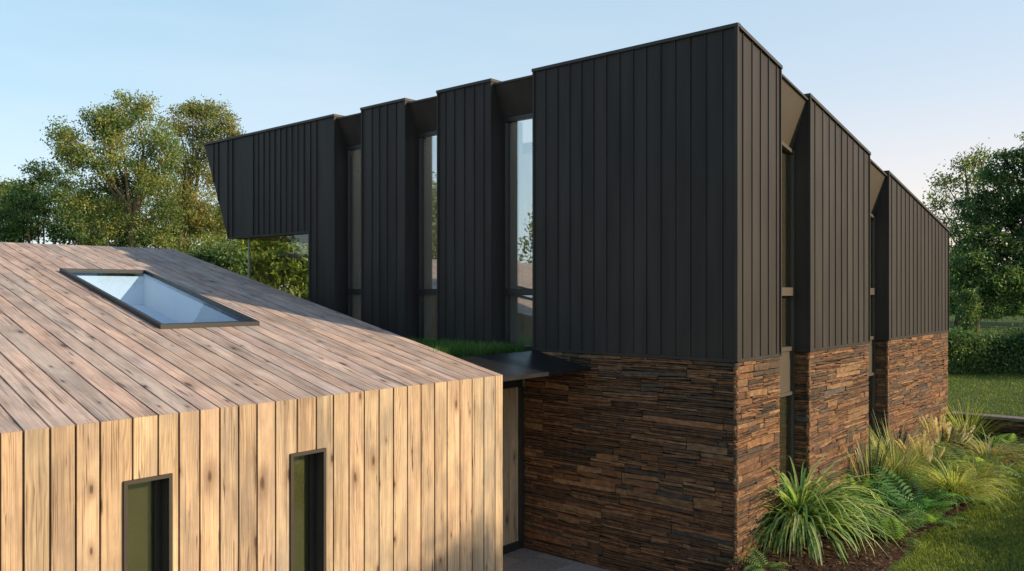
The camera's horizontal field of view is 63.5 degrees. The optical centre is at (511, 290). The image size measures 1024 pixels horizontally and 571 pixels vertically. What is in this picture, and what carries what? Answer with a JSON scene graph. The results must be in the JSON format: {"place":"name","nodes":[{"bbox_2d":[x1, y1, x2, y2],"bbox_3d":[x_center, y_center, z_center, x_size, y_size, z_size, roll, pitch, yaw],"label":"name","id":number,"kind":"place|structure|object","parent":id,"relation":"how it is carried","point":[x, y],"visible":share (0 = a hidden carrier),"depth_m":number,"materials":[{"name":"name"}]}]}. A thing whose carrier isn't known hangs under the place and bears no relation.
{"place":"outdoors","nodes":[
{"label":"outdoors","id":0,"kind":"place"},
{"bbox_2d":[0,242,502,570],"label":"timber house","id":1,"kind":"structure","parent":0,"point":[167,409],"depth_m":8.51,"materials":[{"name":"brown wood"}]},
{"bbox_2d":[123,473,172,570],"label":"slot window","id":2,"kind":"structure","parent":1,"relation":"in","point":[147,501],"depth_m":7.05,"materials":[{"name":"green glass"}]},
{"bbox_2d":[290,448,325,570],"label":"slot window","id":3,"kind":"structure","parent":1,"relation":"in","point":[307,468],"depth_m":8.27,"materials":[{"name":"brown metal"}]},
{"bbox_2d":[407,334,526,356],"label":"roof meadow grass","id":4,"kind":"structure","parent":0,"point":[459,349],"depth_m":12.29,"materials":[{"name":"green plant"}]},
{"bbox_2d":[0,0,1023,289],"label":"sky","id":5,"kind":"structure","parent":0,"point":[920,84],"materials":[{"name":"blue"}]},
{"bbox_2d":[503,314,1023,570],"bbox_3d":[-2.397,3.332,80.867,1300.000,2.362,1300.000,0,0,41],"label":"ground","id":6,"kind":"structure","parent":0,"point":[1000,324],"depth_m":18.36,"materials":[{"name":"green plant"}]},
{"bbox_2d":[0,175,28,239],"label":"tree","id":7,"kind":"object","parent":6,"relation":"on","point":[4,184],"visible":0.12,"depth_m":61.77,"materials":[{"name":"green plant"}]},
{"bbox_2d":[0,186,50,242],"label":"dense tree","id":8,"kind":"object","parent":6,"relation":"on","point":[1,209],"visible":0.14,"depth_m":39.96,"materials":[{"name":"green plant"}]},
{"bbox_2d":[0,157,104,244],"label":"dense tree","id":9,"kind":"object","parent":6,"relation":"on","point":[35,204],"visible":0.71,"depth_m":35.48,"materials":[{"name":"green plant"}]},
{"bbox_2d":[39,89,192,248],"bbox_3d":[-15.114,-1.932,31.985,5.828,12.146,3.730,0,0,0],"label":"gum tree","id":10,"kind":"object","parent":6,"relation":"on","point":[109,123],"visible":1,"depth_m":31.62,"materials":[{"name":"green plant"}]},
{"bbox_2d":[36,188,211,249],"bbox_3d":[-18.499,-0.550,40.158,8.224,9.377,3.382,0,0,0],"label":"bushy tree","id":11,"kind":"object","parent":6,"relation":"on","point":[123,239],"visible":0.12,"depth_m":39.57,"materials":[{"name":"green plant"}]},
{"bbox_2d":[163,229,226,253],"bbox_3d":[-11.672,0.932,30.090,2.852,6.459,1.940,0,0,0],"label":"bushy tree","id":12,"kind":"object","parent":6,"relation":"on","point":[194,240],"visible":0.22,"depth_m":29.96,"materials":[{"name":"green plant"}]},
{"bbox_2d":[155,94,246,247],"bbox_3d":[-13.731,-2.404,36.955,4.221,13.090,3.508,0,0,0],"label":"gum tree","id":13,"kind":"object","parent":6,"relation":"on","point":[191,110],"visible":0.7,"depth_m":36.66,"materials":[{"name":"green plant"}]},
{"bbox_2d":[178,235,259,280],"bbox_3d":[-9.166,1.191,26.051,2.940,5.930,2.995,0,0,27],"label":"bushy tree","id":14,"kind":"object","parent":6,"relation":"on","point":[218,257],"visible":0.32,"depth_m":25.60,"materials":[{"name":"green plant"}]},
{"bbox_2d":[197,198,300,286],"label":"dense tree","id":15,"kind":"object","parent":6,"relation":"on","point":[234,243],"visible":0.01,"depth_m":46.76,"materials":[{"name":"green plant"}]},
{"bbox_2d":[223,230,307,299],"bbox_3d":[-7.194,0.779,27.051,4.374,6.710,2.589,0,0,0],"label":"fern leaved tree","id":16,"kind":"object","parent":6,"relation":"on","point":[287,260],"visible":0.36,"depth_m":26.60,"materials":[{"name":"green plant"}]},
{"bbox_2d":[202,22,949,570],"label":"black metal house","id":17,"kind":"structure","parent":6,"relation":"on","point":[704,276],"depth_m":12.20,"materials":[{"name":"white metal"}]},
{"bbox_2d":[248,238,249,277],"bbox_3d":[-5.627,-0.005,17.716,0.035,2.270,0.035,0,0,41],"label":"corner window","id":18,"kind":"structure","parent":17,"relation":"in","point":[248,238],"depth_m":17.70,"materials":[{"name":"grey metal"}]},
{"bbox_2d":[346,144,360,320],"bbox_3d":[-2.773,-0.915,15.793,0.913,3.690,0.460,0,0,41],"label":"window","id":19,"kind":"structure","parent":17,"relation":"in","point":[353,153],"depth_m":15.83,"materials":[{"name":"clear glass"}]},
{"bbox_2d":[417,130,436,340],"bbox_3d":[-1.269,-0.915,14.495,0.913,3.690,0.460,0,0,41],"label":"window","id":20,"kind":"structure","parent":17,"relation":"in","point":[429,291],"depth_m":14.53,"materials":[{"name":"clear glass"}]},
{"bbox_2d":[503,113,531,349],"bbox_3d":[0.273,-0.915,13.165,0.966,3.690,0.460,0,0,41],"label":"window","id":21,"kind":"structure","parent":17,"relation":"in","point":[520,299],"depth_m":13.21,"materials":[{"name":"clear glass"}]},
{"bbox_2d":[778,141,794,533],"bbox_3d":[3.827,0.678,11.911,0.105,5.903,1.035,0,0,41],"label":"window","id":22,"kind":"structure","parent":17,"relation":"in","point":[787,360],"depth_m":12.24,"materials":[{"name":"glass"}]},
{"bbox_2d":[866,213,874,463],"bbox_3d":[6.262,1.037,14.735,0.105,5.186,1.039,0,0,41],"label":"window","id":23,"kind":"structure","parent":17,"relation":"in","point":[871,345],"depth_m":15.08,"materials":[{"name":"glass"}]},
{"bbox_2d":[725,448,1021,570],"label":"bark mulch","id":24,"kind":"object","parent":6,"relation":"on","point":[805,552],"visible":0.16,"depth_m":10.76,"materials":[{"name":"brown wood"}]},
{"bbox_2d":[730,547,788,570],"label":"fern","id":25,"kind":"object","parent":24,"relation":"on","point":[766,563],"visible":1,"depth_m":10.15,"materials":[{"name":"green plant"}]},
{"bbox_2d":[747,452,909,565],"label":"strappy grass","id":26,"kind":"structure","parent":24,"relation":"on","point":[804,512],"depth_m":10.91,"materials":[{"name":"green plant"}]},
{"bbox_2d":[838,467,883,500],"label":"fern","id":27,"kind":"object","parent":24,"relation":"on","point":[864,483],"visible":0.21,"depth_m":12.98,"materials":[{"name":"green plant"}]},
{"bbox_2d":[835,492,901,524],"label":"fern","id":28,"kind":"object","parent":24,"relation":"on","point":[885,507],"visible":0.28,"depth_m":12.37,"materials":[{"name":"green plant"}]},
{"bbox_2d":[842,427,902,499],"bbox_3d":[5.775,2.778,13.401,1.466,1.235,1.059,0,0,-10],"label":"spear leaf plant","id":29,"kind":"object","parent":24,"relation":"on","point":[869,470],"visible":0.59,"depth_m":13.43,"materials":[{"name":"green plant"}]},
{"bbox_2d":[852,473,899,500],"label":"fern","id":30,"kind":"object","parent":24,"relation":"on","point":[876,493],"visible":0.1,"depth_m":13.22,"materials":[{"name":"green plant"}]},
{"bbox_2d":[833,501,928,532],"bbox_3d":[5.149,3.204,11.742,1.526,0.450,1.176,0,0,19],"label":"fern","id":31,"kind":"object","parent":24,"relation":"on","point":[903,517],"visible":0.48,"depth_m":11.78,"materials":[{"name":"green plant"}]},
{"bbox_2d":[850,513,926,546],"bbox_3d":[5.165,3.191,11.312,0.938,0.440,0.888,0,0,41],"label":"fern","id":32,"kind":"object","parent":24,"relation":"on","point":[899,528],"visible":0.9,"depth_m":11.20,"materials":[{"name":"green plant"}]},
{"bbox_2d":[856,474,929,503],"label":"fern","id":33,"kind":"object","parent":24,"relation":"on","point":[899,489],"visible":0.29,"depth_m":13.30,"materials":[{"name":"green plant"}]},
{"bbox_2d":[881,466,924,488],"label":"fern","id":34,"kind":"object","parent":24,"relation":"on","point":[901,477],"visible":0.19,"depth_m":13.81,"materials":[{"name":"green plant"}]},
{"bbox_2d":[867,412,949,488],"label":"dry grass","id":35,"kind":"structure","parent":24,"relation":"on","point":[899,457],"depth_m":14.00,"materials":[{"name":"green plant"}]},
{"bbox_2d":[885,444,939,482],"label":"tussock","id":36,"kind":"object","parent":24,"relation":"on","point":[915,466],"visible":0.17,"depth_m":14.47,"materials":[{"name":"green plant"}]},
{"bbox_2d":[894,431,944,484],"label":"fountain grass","id":37,"kind":"object","parent":24,"relation":"on","point":[917,444],"depth_m":14.34,"materials":[{"name":"beige plant"}]},
{"bbox_2d":[861,464,978,530],"bbox_3d":[6.075,3.111,12.560,1.662,0.660,1.777,0,0,41],"label":"fern","id":38,"kind":"object","parent":24,"relation":"on","point":[923,503],"visible":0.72,"depth_m":12.58,"materials":[{"name":"green plant"}]},
{"bbox_2d":[890,494,966,527],"bbox_3d":[6.042,3.191,12.045,1.008,0.440,0.956,0,0,41],"label":"fern","id":39,"kind":"object","parent":24,"relation":"on","point":[930,517],"visible":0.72,"depth_m":11.98,"materials":[{"name":"green plant"}]},
{"bbox_2d":[897,465,970,499],"bbox_3d":[7.013,3.205,13.774,1.493,0.412,1.193,0,0,-23],"label":"fern","id":40,"kind":"object","parent":24,"relation":"on","point":[913,477],"visible":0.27,"depth_m":13.91,"materials":[{"name":"green plant"}]},
{"bbox_2d":[887,452,1012,512],"bbox_3d":[6.996,2.999,13.178,1.877,0.792,1.856,0,0,-9],"label":"yellow tussock","id":41,"kind":"object","parent":24,"relation":"on","point":[951,482],"visible":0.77,"depth_m":13.04,"materials":[{"name":"green plant"}]},
{"bbox_2d":[930,442,993,462],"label":"fern","id":42,"kind":"object","parent":24,"relation":"on","point":[940,446],"visible":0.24,"depth_m":16.39,"materials":[{"name":"green plant"}]},
{"bbox_2d":[942,492,996,504],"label":"fern","id":43,"kind":"object","parent":24,"relation":"on","point":[970,502],"visible":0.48,"depth_m":13.11,"materials":[{"name":"green plant"}]},
{"bbox_2d":[925,446,1020,477],"bbox_3d":[8.447,3.154,15.250,1.468,0.514,1.700,0,0,4],"label":"fern","id":44,"kind":"object","parent":24,"relation":"on","point":[978,458],"visible":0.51,"depth_m":15.13,"materials":[{"name":"green plant"}]},
{"bbox_2d":[933,444,1023,493],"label":"tussock","id":45,"kind":"object","parent":24,"relation":"on","point":[985,470],"visible":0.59,"depth_m":14.41,"materials":[{"name":"green plant"}]},
{"bbox_2d":[938,395,1022,448],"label":"meadow grass","id":46,"kind":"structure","parent":24,"relation":"on","point":[954,422],"depth_m":17.48,"materials":[{"name":"green plant"}]},
{"bbox_2d":[939,425,1023,470],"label":"pale tussock","id":47,"kind":"object","parent":24,"relation":"on","point":[988,447],"visible":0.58,"depth_m":15.72,"materials":[{"name":"green plant"}]},
{"bbox_2d":[952,425,1010,449],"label":"fern","id":48,"kind":"object","parent":24,"relation":"on","point":[998,436],"visible":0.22,"depth_m":17.30,"materials":[{"name":"green plant"}]},
{"bbox_2d":[963,429,1023,451],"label":"fern","id":49,"kind":"object","parent":24,"relation":"on","point":[1001,437],"visible":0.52,"depth_m":16.98,"materials":[{"name":"green plant"}]},
{"bbox_2d":[975,475,1023,493],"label":"fern","id":50,"kind":"object","parent":24,"relation":"on","point":[1008,478],"visible":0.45,"depth_m":14.24,"materials":[{"name":"green plant"}]},
{"bbox_2d":[982,452,1023,478],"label":"fern","id":51,"kind":"object","parent":24,"relation":"on","point":[999,473],"visible":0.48,"depth_m":15.15,"materials":[{"name":"green plant"}]},
{"bbox_2d":[986,439,1023,455],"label":"fern","id":52,"kind":"object","parent":24,"relation":"on","point":[1015,449],"visible":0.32,"depth_m":16.96,"materials":[{"name":"green plant"}]},
{"bbox_2d":[890,367,1023,570],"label":"lawn grass","id":53,"kind":"structure","parent":6,"relation":"on","point":[967,533],"depth_m":11.67,"materials":[{"name":"green plant"}]},
{"bbox_2d":[949,283,986,335],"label":"narrow shrub","id":54,"kind":"object","parent":6,"relation":"on","point":[967,298],"visible":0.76,"depth_m":29.30,"materials":[{"name":"green plant"}]},
{"bbox_2d":[922,137,1017,335],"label":"open tree","id":55,"kind":"object","parent":6,"relation":"on","point":[968,163],"visible":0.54,"depth_m":43.94,"materials":[{"name":"green plant"}]},
{"bbox_2d":[944,132,1023,320],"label":"dense tree","id":56,"kind":"object","parent":6,"relation":"on","point":[992,251],"visible":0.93,"depth_m":34.00,"materials":[{"name":"green plant"}]},
{"bbox_2d":[947,320,1023,374],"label":"hedge","id":57,"kind":"object","parent":6,"relation":"on","point":[991,353],"visible":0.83,"depth_m":26.98,"materials":[{"name":"green plant"}]},
{"bbox_2d":[949,245,1022,326],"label":"dense tree","id":58,"kind":"object","parent":6,"relation":"on","point":[956,322],"visible":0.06,"depth_m":57.15,"materials":[{"name":"green plant"}]},
{"bbox_2d":[950,411,1023,452],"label":"retaining wall","id":59,"kind":"structure","parent":6,"relation":"on","point":[1016,429],"depth_m":17.58,"materials":[{"name":"stone"}]},
{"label":"paving bed","id":60,"kind":"structure","parent":6,"relation":"on","visible":0},
{"bbox_2d":[503,548,609,570],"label":"paving","id":61,"kind":"structure","parent":60,"relation":"on","point":[523,559],"depth_m":11.84,"materials":[{"name":"grey concrete"}]},
{"bbox_2d":[907,443,953,470],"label":"fern","id":62,"kind":"object","parent":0,"point":[931,460],"visible":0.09,"depth_m":15.73,"materials":[{"name":"green plant"}]},
{"bbox_2d":[909,414,974,472],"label":"fountain grass","id":63,"kind":"object","parent":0,"point":[947,427],"depth_m":15.18,"materials":[{"name":"beige plant"}]},
{"bbox_2d":[934,434,978,447],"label":"fern","id":64,"kind":"object","parent":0,"point":[946,443],"visible":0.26,"depth_m":17.47,"materials":[{"name":"green plant"}]}
]}

